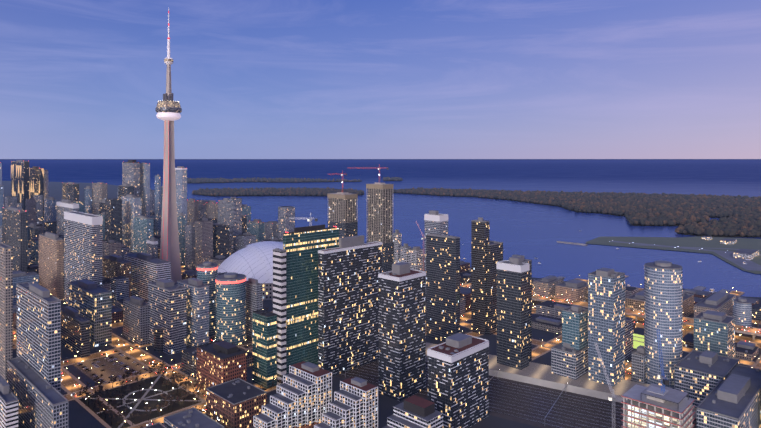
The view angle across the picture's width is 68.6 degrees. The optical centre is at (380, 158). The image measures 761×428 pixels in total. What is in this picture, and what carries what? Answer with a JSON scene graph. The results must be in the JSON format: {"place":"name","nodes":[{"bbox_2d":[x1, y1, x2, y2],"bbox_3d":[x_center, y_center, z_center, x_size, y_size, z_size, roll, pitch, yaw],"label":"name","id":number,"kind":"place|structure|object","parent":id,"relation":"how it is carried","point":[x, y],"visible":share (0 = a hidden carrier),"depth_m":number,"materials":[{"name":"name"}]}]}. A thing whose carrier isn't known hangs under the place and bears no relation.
{"place":"outdoors","nodes":[
{"label":"outdoors","id":0,"kind":"place"},
{"bbox_2d":[78,375,202,427],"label":"park ground","id":1,"kind":"structure","parent":0,"point":[152,387],"depth_m":571.81,"materials":[{"name":"green plant"}]},
{"bbox_2d":[190,179,359,182],"bbox_3d":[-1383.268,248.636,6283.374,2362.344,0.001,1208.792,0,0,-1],"label":"leslie spit ground","id":2,"kind":"structure","parent":0,"point":[275,181],"depth_m":6161.00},
{"bbox_2d":[187,177,361,182],"bbox_3d":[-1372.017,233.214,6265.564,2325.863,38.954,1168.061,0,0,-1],"label":"leslie spit trees","id":3,"kind":"object","parent":2,"relation":"on","point":[207,180],"visible":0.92,"depth_m":6134.44,"materials":[{"name":"green plant"}]},
{"bbox_2d":[194,194,363,195],"bbox_3d":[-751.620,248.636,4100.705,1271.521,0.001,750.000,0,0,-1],"label":"island shoreline","id":4,"kind":"structure","parent":0,"point":[263,195],"depth_m":3797.47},
{"bbox_2d":[192,187,363,195],"bbox_3d":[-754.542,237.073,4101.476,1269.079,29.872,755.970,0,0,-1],"label":"ward island trees","id":5,"kind":"object","parent":4,"relation":"on","point":[287,191],"visible":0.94,"depth_m":3927.75,"materials":[{"name":"green plant"}]},
{"bbox_2d":[0,159,760,296],"bbox_3d":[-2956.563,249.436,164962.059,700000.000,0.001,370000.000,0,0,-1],"label":"lake water","id":6,"kind":"structure","parent":0,"point":[530,231],"depth_m":4414.52,"materials":[{"name":"blue liquid"}]},
{"bbox_2d":[0,0,760,158],"label":"sky","id":7,"kind":"structure","parent":0,"point":[80,79],"materials":[{"name":"blue"}]},
{"bbox_2d":[2,181,760,427],"bbox_3d":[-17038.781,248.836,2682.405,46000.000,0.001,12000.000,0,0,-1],"label":"city ground","id":8,"kind":"structure","parent":0,"point":[79,416],"depth_m":695.23,"materials":[{"name":"grey concrete"}]},
{"bbox_2d":[0,185,3,225],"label":"glass tower","id":9,"kind":"structure","parent":8,"relation":"on","point":[1,196],"depth_m":1300.47,"materials":[{"name":"glass"}]},
{"bbox_2d":[0,242,12,381],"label":"edge tower","id":10,"kind":"structure","parent":8,"relation":"on","point":[6,302],"depth_m":603.71,"materials":[{"name":"white paint"}]},
{"bbox_2d":[0,375,17,427],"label":"building","id":11,"kind":"structure","parent":8,"relation":"on","point":[8,408],"depth_m":474.11,"materials":[{"name":"white paint"}]},
{"bbox_2d":[2,207,26,272],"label":"building","id":12,"kind":"structure","parent":8,"relation":"on","point":[14,227],"depth_m":1078.92,"materials":[{"name":"white paint"}]},
{"bbox_2d":[11,160,28,210],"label":"skyscraper","id":13,"kind":"structure","parent":8,"relation":"on","point":[20,180],"depth_m":1824.73,"materials":[{"name":"black glass"}]},
{"bbox_2d":[28,223,39,245],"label":"building","id":14,"kind":"structure","parent":8,"relation":"on","point":[33,230],"depth_m":1315.63,"materials":[{"name":"glass"}]},
{"bbox_2d":[29,166,43,219],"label":"skyscraper","id":15,"kind":"structure","parent":8,"relation":"on","point":[36,180],"depth_m":1852.27,"materials":[{"name":"black glass"}]},
{"bbox_2d":[7,357,67,427],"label":"apartment building","id":16,"kind":"structure","parent":8,"relation":"on","point":[42,402],"depth_m":499.01,"materials":[{"name":"white paint"}]},
{"bbox_2d":[17,282,60,392],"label":"condo","id":17,"kind":"structure","parent":8,"relation":"on","point":[38,328],"depth_m":522.41,"materials":[{"name":"white paint"}]},
{"bbox_2d":[44,196,55,221],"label":"glass tower","id":18,"kind":"structure","parent":8,"relation":"on","point":[49,208],"depth_m":1543.74,"materials":[{"name":"blue glass"}]},
{"bbox_2d":[39,232,63,300],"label":"beige hotel","id":19,"kind":"structure","parent":8,"relation":"on","point":[51,262],"depth_m":994.17,"materials":[{"name":"white paint"}]},
{"bbox_2d":[56,199,78,234],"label":"high-rise building","id":20,"kind":"structure","parent":8,"relation":"on","point":[63,205],"depth_m":1404.86,"materials":[{"name":"white paint"}]},
{"bbox_2d":[62,182,78,202],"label":"skyscraper","id":21,"kind":"structure","parent":8,"relation":"on","point":[70,190],"depth_m":1691.13,"materials":[{"name":"white paint"}]},
{"bbox_2d":[61,306,89,357],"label":"dark office","id":22,"kind":"structure","parent":8,"relation":"on","point":[75,330],"depth_m":715.15,"materials":[{"name":"black glass"}]},
{"bbox_2d":[64,211,102,303],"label":"building","id":23,"kind":"structure","parent":8,"relation":"on","point":[82,245],"depth_m":909.70,"materials":[{"name":"white paint"}]},
{"bbox_2d":[84,186,91,212],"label":"skyscraper","id":24,"kind":"structure","parent":8,"relation":"on","point":[87,199],"depth_m":1680.44,"materials":[{"name":"glass"}]},
{"bbox_2d":[68,279,111,346],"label":"office building","id":25,"kind":"structure","parent":8,"relation":"on","point":[91,301],"depth_m":749.46,"materials":[{"name":"blue glass"}]},
{"bbox_2d":[92,182,106,214],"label":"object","id":26,"kind":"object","parent":8,"relation":"on","point":[99,191],"visible":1,"depth_m":1654.22,"materials":[{"name":"white paint"}]},
{"bbox_2d":[72,353,148,384],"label":"parking lot","id":27,"kind":"structure","parent":8,"relation":"on","point":[111,368],"depth_m":665.06,"materials":[{"name":"grey asphalt"}]},
{"bbox_2d":[13,220,214,304],"bbox_3d":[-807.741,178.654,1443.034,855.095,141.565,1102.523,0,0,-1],"label":"buildings","id":28,"kind":"structure","parent":8,"relation":"on","point":[29,277],"depth_m":913.56,"materials":[{"name":"grey concrete"}]},
{"bbox_2d":[102,254,130,296],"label":"building","id":29,"kind":"structure","parent":8,"relation":"on","point":[113,265],"depth_m":999.15,"materials":[{"name":"white paint"}]},
{"bbox_2d":[118,184,133,198],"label":"building","id":30,"kind":"structure","parent":8,"relation":"on","point":[125,189],"depth_m":1579.29,"materials":[{"name":"white paint"}]},
{"bbox_2d":[121,194,140,252],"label":"skyscraper","id":31,"kind":"structure","parent":8,"relation":"on","point":[131,207],"depth_m":1371.44,"materials":[{"name":"grey glass"}]},
{"bbox_2d":[122,160,139,196],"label":"skyscraper","id":32,"kind":"structure","parent":8,"relation":"on","point":[130,172],"depth_m":1609.60,"materials":[{"name":"grey"}]},
{"bbox_2d":[123,296,148,345],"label":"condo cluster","id":33,"kind":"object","parent":8,"relation":"on","point":[135,317],"visible":0.85,"depth_m":753.64,"materials":[{"name":"white paint"}]},
{"bbox_2d":[24,186,250,264],"bbox_3d":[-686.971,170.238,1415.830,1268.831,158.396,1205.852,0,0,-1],"label":"buildings","id":34,"kind":"structure","parent":8,"relation":"on","point":[34,246],"depth_m":1358.97,"materials":[{"name":"grey concrete"}]},
{"bbox_2d":[134,215,153,253],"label":"high-rise building","id":35,"kind":"structure","parent":8,"relation":"on","point":[143,229],"depth_m":1228.91,"materials":[{"name":"teal glass"}]},
{"bbox_2d":[140,163,149,217],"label":"skyscraper","id":36,"kind":"structure","parent":8,"relation":"on","point":[145,184],"depth_m":1619.87,"materials":[{"name":"glass"}]},
{"bbox_2d":[124,252,170,300],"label":"white office","id":37,"kind":"structure","parent":8,"relation":"on","point":[146,268],"depth_m":987.18,"materials":[{"name":"white paint"}]},
{"bbox_2d":[147,237,157,257],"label":"building","id":38,"kind":"structure","parent":8,"relation":"on","point":[152,246],"depth_m":1178.10,"materials":[{"name":"white paint"}]},
{"bbox_2d":[17,187,294,305],"bbox_3d":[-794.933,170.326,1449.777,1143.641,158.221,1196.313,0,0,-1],"label":"high-rise buildings","id":39,"kind":"structure","parent":8,"relation":"on","point":[119,287],"depth_m":1340.34,"materials":[{"name":"grey concrete"}]},
{"bbox_2d":[155,174,160,235],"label":"tower","id":40,"kind":"structure","parent":8,"relation":"on","point":[157,204],"depth_m":1533.97,"materials":[{"name":"glass"}]},
{"bbox_2d":[154,325,162,351],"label":"building","id":41,"kind":"structure","parent":8,"relation":"on","point":[158,338],"depth_m":720.19,"materials":[{"name":"grey concrete"}]},
{"bbox_2d":[148,279,186,354],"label":"building","id":42,"kind":"structure","parent":8,"relation":"on","point":[167,301],"depth_m":720.02,"materials":[{"name":"white paint"}]},
{"bbox_2d":[155,9,181,282],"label":"observation tower","id":43,"kind":"structure","parent":8,"relation":"on","point":[168,109],"depth_m":1112.98,"materials":[{"name":"concrete"}]},
{"bbox_2d":[175,166,186,223],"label":"tower","id":44,"kind":"structure","parent":8,"relation":"on","point":[181,184],"depth_m":1486.11,"materials":[{"name":"glass"}]},
{"bbox_2d":[177,213,185,264],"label":"skyscraper","id":45,"kind":"structure","parent":8,"relation":"on","point":[181,218],"depth_m":1308.46,"materials":[{"name":"grey glass"}]},
{"bbox_2d":[177,278,208,346],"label":"high-rise building","id":46,"kind":"structure","parent":8,"relation":"on","point":[197,312],"depth_m":732.07,"materials":[{"name":"grey glass"}]},
{"bbox_2d":[187,198,198,223],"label":"building","id":47,"kind":"structure","parent":8,"relation":"on","point":[192,210],"depth_m":1612.11,"materials":[{"name":"white paint"}]},
{"bbox_2d":[164,407,224,427],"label":"flat roof block","id":48,"kind":"structure","parent":8,"relation":"on","point":[192,417],"depth_m":499.70,"materials":[{"name":"grey concrete"}]},
{"bbox_2d":[198,202,206,219],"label":"building","id":49,"kind":"structure","parent":8,"relation":"on","point":[202,209],"depth_m":1594.59,"materials":[{"name":"white paint"}]},
{"bbox_2d":[197,261,217,335],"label":"round tower","id":50,"kind":"structure","parent":8,"relation":"on","point":[207,272],"depth_m":784.12,"materials":[{"name":"grey"}]},
{"bbox_2d":[206,200,217,222],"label":"building","id":51,"kind":"structure","parent":8,"relation":"on","point":[212,208],"depth_m":1575.06,"materials":[{"name":"white paint"}]},
{"bbox_2d":[197,340,246,390],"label":"brick warehouse","id":52,"kind":"structure","parent":8,"relation":"on","point":[220,361],"depth_m":589.62,"materials":[{"name":"red brick"}]},
{"bbox_2d":[218,198,227,224],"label":"building","id":53,"kind":"structure","parent":8,"relation":"on","point":[223,211],"depth_m":1555.25,"materials":[{"name":"white paint"}]},
{"bbox_2d":[215,272,245,345],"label":"round tower","id":54,"kind":"structure","parent":8,"relation":"on","point":[231,307],"depth_m":742.89,"materials":[{"name":"teal glass"}]},
{"bbox_2d":[206,378,266,427],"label":"office building","id":55,"kind":"structure","parent":8,"relation":"on","point":[237,403],"depth_m":522.03,"materials":[{"name":"brown brick"}]},
{"bbox_2d":[218,241,282,299],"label":"domed stadium","id":56,"kind":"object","parent":8,"relation":"on","point":[254,260],"depth_m":1017.54},
{"bbox_2d":[246,278,262,338],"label":"high-rise building","id":57,"kind":"structure","parent":8,"relation":"on","point":[254,294],"depth_m":773.75,"materials":[{"name":"white paint"}]},
{"bbox_2d":[249,219,264,242],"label":"building","id":58,"kind":"structure","parent":8,"relation":"on","point":[257,227],"depth_m":1480.87,"materials":[{"name":"glass"}]},
{"bbox_2d":[253,309,276,388],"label":"office","id":59,"kind":"structure","parent":8,"relation":"on","point":[265,348],"depth_m":609.89,"materials":[{"name":"green glass"}]},
{"bbox_2d":[265,221,277,239],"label":"building","id":60,"kind":"structure","parent":8,"relation":"on","point":[271,229],"depth_m":1468.94,"materials":[{"name":"white paint"}]},
{"bbox_2d":[253,361,331,427],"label":"stepped building","id":61,"kind":"structure","parent":8,"relation":"on","point":[302,398],"depth_m":486.36,"materials":[{"name":"concrete"}]},
{"bbox_2d":[283,224,338,373],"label":"office tower","id":62,"kind":"structure","parent":8,"relation":"on","point":[302,246],"depth_m":634.19,"materials":[{"name":"green glass"}]},
{"bbox_2d":[273,248,285,384],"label":"balconies","id":63,"kind":"structure","parent":62,"relation":"attached to","point":[279,282],"depth_m":612.52,"materials":[{"name":"white concrete"}]},
{"bbox_2d":[327,192,357,237],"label":"construction tower","id":64,"kind":"structure","parent":8,"relation":"on","point":[342,212],"depth_m":1085.59,"materials":[{"name":"concrete"}]},
{"bbox_2d":[314,377,377,427],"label":"stepped building","id":65,"kind":"structure","parent":8,"relation":"on","point":[354,404],"depth_m":462.58,"materials":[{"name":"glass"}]},
{"bbox_2d":[318,235,382,376],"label":"condo","id":66,"kind":"structure","parent":8,"relation":"on","point":[349,269],"depth_m":656.15,"materials":[{"name":"black glass"}]},
{"bbox_2d":[366,182,392,272],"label":"construction tower","id":67,"kind":"structure","parent":8,"relation":"on","point":[380,211],"depth_m":1070.00,"materials":[{"name":"concrete"}]},
{"bbox_2d":[0,196,760,378],"bbox_3d":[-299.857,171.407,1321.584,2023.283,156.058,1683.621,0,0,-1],"label":"buildings","id":68,"kind":"structure","parent":8,"relation":"on","point":[113,218],"depth_m":1251.94,"materials":[{"name":"grey concrete"}]},
{"bbox_2d":[13,262,757,427],"bbox_3d":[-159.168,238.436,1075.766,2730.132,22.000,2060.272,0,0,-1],"label":"street lamps","id":69,"kind":"object","parent":8,"relation":"on","point":[123,421],"visible":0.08,"depth_m":675.17,"materials":[{"name":"yellow"}]},
{"bbox_2d":[13,247,758,328],"bbox_3d":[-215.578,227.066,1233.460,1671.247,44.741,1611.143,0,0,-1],"label":"brick city fabric","id":70,"kind":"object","parent":8,"relation":"on","point":[699,296],"visible":0.02,"depth_m":936.47,"materials":[{"name":"brown brick"}]},
{"bbox_2d":[13,265,760,427],"bbox_3d":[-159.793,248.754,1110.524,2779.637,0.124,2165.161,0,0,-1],"label":"city streets","id":71,"kind":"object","parent":8,"relation":"on","point":[68,381],"visible":0.12,"depth_m":678.17,"materials":[{"name":"grey asphalt"}]},
{"bbox_2d":[13,283,760,425],"bbox_3d":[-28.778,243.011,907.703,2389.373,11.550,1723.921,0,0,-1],"label":"cars","id":72,"kind":"object","parent":71,"relation":"on","point":[119,376],"visible":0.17,"depth_m":673.45,"materials":[{"name":"grey paint"}]},
{"bbox_2d":[25,198,758,366],"bbox_3d":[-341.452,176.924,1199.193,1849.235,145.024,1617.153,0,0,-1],"label":"buildings","id":73,"kind":"structure","parent":8,"relation":"on","point":[204,253],"depth_m":1094.40,"materials":[{"name":"grey concrete"}]},
{"bbox_2d":[393,229,401,263],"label":"building","id":74,"kind":"structure","parent":8,"relation":"on","point":[397,240],"depth_m":1077.92,"materials":[{"name":"white paint"}]},
{"bbox_2d":[378,262,425,400],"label":"condo","id":75,"kind":"structure","parent":8,"relation":"on","point":[402,330],"depth_m":585.16,"materials":[{"name":"black glass"}]},
{"bbox_2d":[401,243,410,262],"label":"building","id":76,"kind":"structure","parent":8,"relation":"on","point":[404,252],"depth_m":1062.95,"materials":[{"name":"white paint"}]},
{"bbox_2d":[382,395,442,427],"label":"building","id":77,"kind":"structure","parent":8,"relation":"on","point":[413,411],"depth_m":436.75,"materials":[{"name":"grey"}]},
{"bbox_2d":[408,246,422,270],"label":"white block","id":78,"kind":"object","parent":8,"relation":"on","point":[415,257],"visible":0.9,"depth_m":1050.36,"materials":[{"name":"white paint"}]},
{"bbox_2d":[79,278,760,427],"bbox_3d":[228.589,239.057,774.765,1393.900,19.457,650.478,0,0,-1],"label":"park and street trees","id":79,"kind":"object","parent":8,"relation":"on","point":[129,373],"visible":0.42,"depth_m":569.16,"materials":[{"name":"green plant"}]},
{"bbox_2d":[424,210,447,271],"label":"building","id":80,"kind":"structure","parent":8,"relation":"on","point":[436,222],"depth_m":997.22,"materials":[{"name":"white paint"}]},
{"bbox_2d":[426,234,459,341],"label":"tower slab","id":81,"kind":"structure","parent":8,"relation":"on","point":[442,286],"depth_m":760.54,"materials":[{"name":"black glass"}]},
{"bbox_2d":[209,335,696,427],"bbox_3d":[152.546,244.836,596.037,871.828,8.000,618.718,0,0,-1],"label":"rail corridor","id":82,"kind":"object","parent":8,"relation":"on","point":[538,395],"visible":0.33,"depth_m":583.83,"materials":[{"name":"silver metal"}]},
{"bbox_2d":[427,333,488,427],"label":"condo","id":83,"kind":"structure","parent":8,"relation":"on","point":[458,379],"depth_m":513.32,"materials":[{"name":"white paint"}]},
{"bbox_2d":[471,217,488,334],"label":"tower","id":84,"kind":"structure","parent":8,"relation":"on","point":[479,234],"depth_m":794.75,"materials":[{"name":"black glass"}]},
{"bbox_2d":[487,240,502,334],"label":"building","id":85,"kind":"structure","parent":8,"relation":"on","point":[494,252],"depth_m":791.97,"materials":[{"name":"black glass"}]},
{"bbox_2d":[496,256,529,369],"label":"building","id":86,"kind":"structure","parent":8,"relation":"on","point":[513,312],"depth_m":647.23,"materials":[{"name":"black glass"}]},
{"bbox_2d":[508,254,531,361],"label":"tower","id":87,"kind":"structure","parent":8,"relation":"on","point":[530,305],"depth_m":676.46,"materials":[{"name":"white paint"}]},
{"bbox_2d":[533,275,562,301],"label":"building","id":88,"kind":"structure","parent":8,"relation":"on","point":[545,286],"depth_m":975.89,"materials":[{"name":"white paint"}]},
{"bbox_2d":[551,342,587,379],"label":"apartment building","id":89,"kind":"structure","parent":8,"relation":"on","point":[568,360],"depth_m":620.42,"materials":[{"name":"white paint"}]},
{"bbox_2d":[556,279,587,301],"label":"building","id":90,"kind":"structure","parent":8,"relation":"on","point":[574,290],"depth_m":944.84,"materials":[{"name":"white paint"}]},
{"bbox_2d":[562,305,587,349],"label":"condo tower","id":91,"kind":"structure","parent":8,"relation":"on","point":[575,326],"depth_m":629.96,"materials":[{"name":"teal glass"}]},
{"bbox_2d":[588,268,624,386],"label":"building","id":92,"kind":"structure","parent":8,"relation":"on","point":[606,310],"depth_m":601.32,"materials":[{"name":"glass"}]},
{"bbox_2d":[594,343,625,426],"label":"construction crane","id":93,"kind":"object","parent":8,"relation":"on","point":[613,398],"visible":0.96,"depth_m":467.46,"materials":[{"name":"grey paint"}]},
{"bbox_2d":[460,283,760,347],"bbox_3d":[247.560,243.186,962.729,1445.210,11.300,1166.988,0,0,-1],"label":"gardiner expressway","id":94,"kind":"structure","parent":8,"relation":"on","point":[636,314],"depth_m":854.68,"materials":[{"name":"concrete"}]},
{"bbox_2d":[625,316,632,358],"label":"midrise","id":95,"kind":"structure","parent":8,"relation":"on","point":[628,335],"depth_m":703.06,"materials":[{"name":"white paint"}]},
{"bbox_2d":[627,290,643,310],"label":"building","id":96,"kind":"structure","parent":8,"relation":"on","point":[635,301],"depth_m":906.30,"materials":[{"name":"white paint"}]},
{"bbox_2d":[631,345,645,383],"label":"midrise building","id":97,"kind":"structure","parent":8,"relation":"on","point":[638,364],"depth_m":616.91,"materials":[{"name":"white paint"}]},
{"bbox_2d":[633,334,643,348],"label":"floodlit soccer pitch","id":98,"kind":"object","parent":8,"relation":"on","point":[636,344],"depth_m":759.69,"materials":[{"name":"plant"}]},
{"bbox_2d":[621,383,694,427],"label":"construction frame","id":99,"kind":"object","parent":8,"relation":"on","point":[652,405],"visible":1,"depth_m":415.99,"materials":[{"name":"concrete"}]},
{"bbox_2d":[656,329,668,391],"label":"construction crane","id":100,"kind":"object","parent":8,"relation":"on","point":[664,379],"visible":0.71,"depth_m":420.76,"materials":[{"name":"blue paint"}]},
{"bbox_2d":[644,261,682,388],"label":"round tower","id":101,"kind":"structure","parent":8,"relation":"on","point":[663,297],"depth_m":603.90,"materials":[{"name":"blue glass"}]},
{"bbox_2d":[683,292,693,316],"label":"building","id":102,"kind":"structure","parent":8,"relation":"on","point":[688,304],"depth_m":888.51,"materials":[{"name":"white paint"}]},
{"bbox_2d":[675,349,739,407],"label":"office building","id":103,"kind":"structure","parent":8,"relation":"on","point":[699,375],"depth_m":547.82,"materials":[{"name":"white paint"}]},
{"bbox_2d":[694,310,734,357],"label":"midrise","id":104,"kind":"structure","parent":8,"relation":"on","point":[714,331],"depth_m":644.78,"materials":[{"name":"glass"}]},
{"bbox_2d":[694,292,735,316],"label":"quay block","id":105,"kind":"structure","parent":8,"relation":"on","point":[719,302],"depth_m":845.31,"materials":[{"name":"white paint"}]},
{"bbox_2d":[697,364,760,427],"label":"office building","id":106,"kind":"structure","parent":8,"relation":"on","point":[732,399],"depth_m":477.93,"materials":[{"name":"white paint"}]},
{"bbox_2d":[733,298,751,326],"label":"round tower building","id":107,"kind":"structure","parent":8,"relation":"on","point":[742,311],"depth_m":819.64,"materials":[{"name":"white glass"}]},
{"bbox_2d":[394,192,728,225],"bbox_3d":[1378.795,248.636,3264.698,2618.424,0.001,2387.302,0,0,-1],"label":"island shoreline","id":108,"kind":"structure","parent":0,"point":[639,224],"depth_m":2590.65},
{"bbox_2d":[392,187,760,225],"bbox_3d":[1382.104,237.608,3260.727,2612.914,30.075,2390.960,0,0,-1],"label":"island trees","id":109,"kind":"object","parent":108,"relation":"on","point":[655,209],"visible":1,"depth_m":2949.41,"materials":[{"name":"green plant"}]},
{"bbox_2d":[585,236,760,273],"bbox_3d":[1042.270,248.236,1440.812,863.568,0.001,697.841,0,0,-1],"label":"airport island","id":110,"kind":"structure","parent":0,"point":[741,243],"depth_m":1637.52,"materials":[{"name":"green plant"}]},
{"bbox_2d":[610,236,760,270],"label":"airport runway","id":111,"kind":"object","parent":110,"relation":"on","point":[738,257],"visible":1,"depth_m":1433.53,"materials":[{"name":"grey asphalt"}]},
{"bbox_2d":[677,232,760,236],"bbox_3d":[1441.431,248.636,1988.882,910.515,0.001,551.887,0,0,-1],"label":"hanlan island ground","id":112,"kind":"structure","parent":0,"point":[723,235],"depth_m":1811.70,"materials":[{"name":"green plant"}]},
{"bbox_2d":[675,214,760,236],"bbox_3d":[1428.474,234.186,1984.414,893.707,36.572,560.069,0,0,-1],"label":"forest","id":113,"kind":"object","parent":112,"relation":"on","point":[748,225],"visible":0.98,"depth_m":1889.75,"materials":[{"name":"green plant"}]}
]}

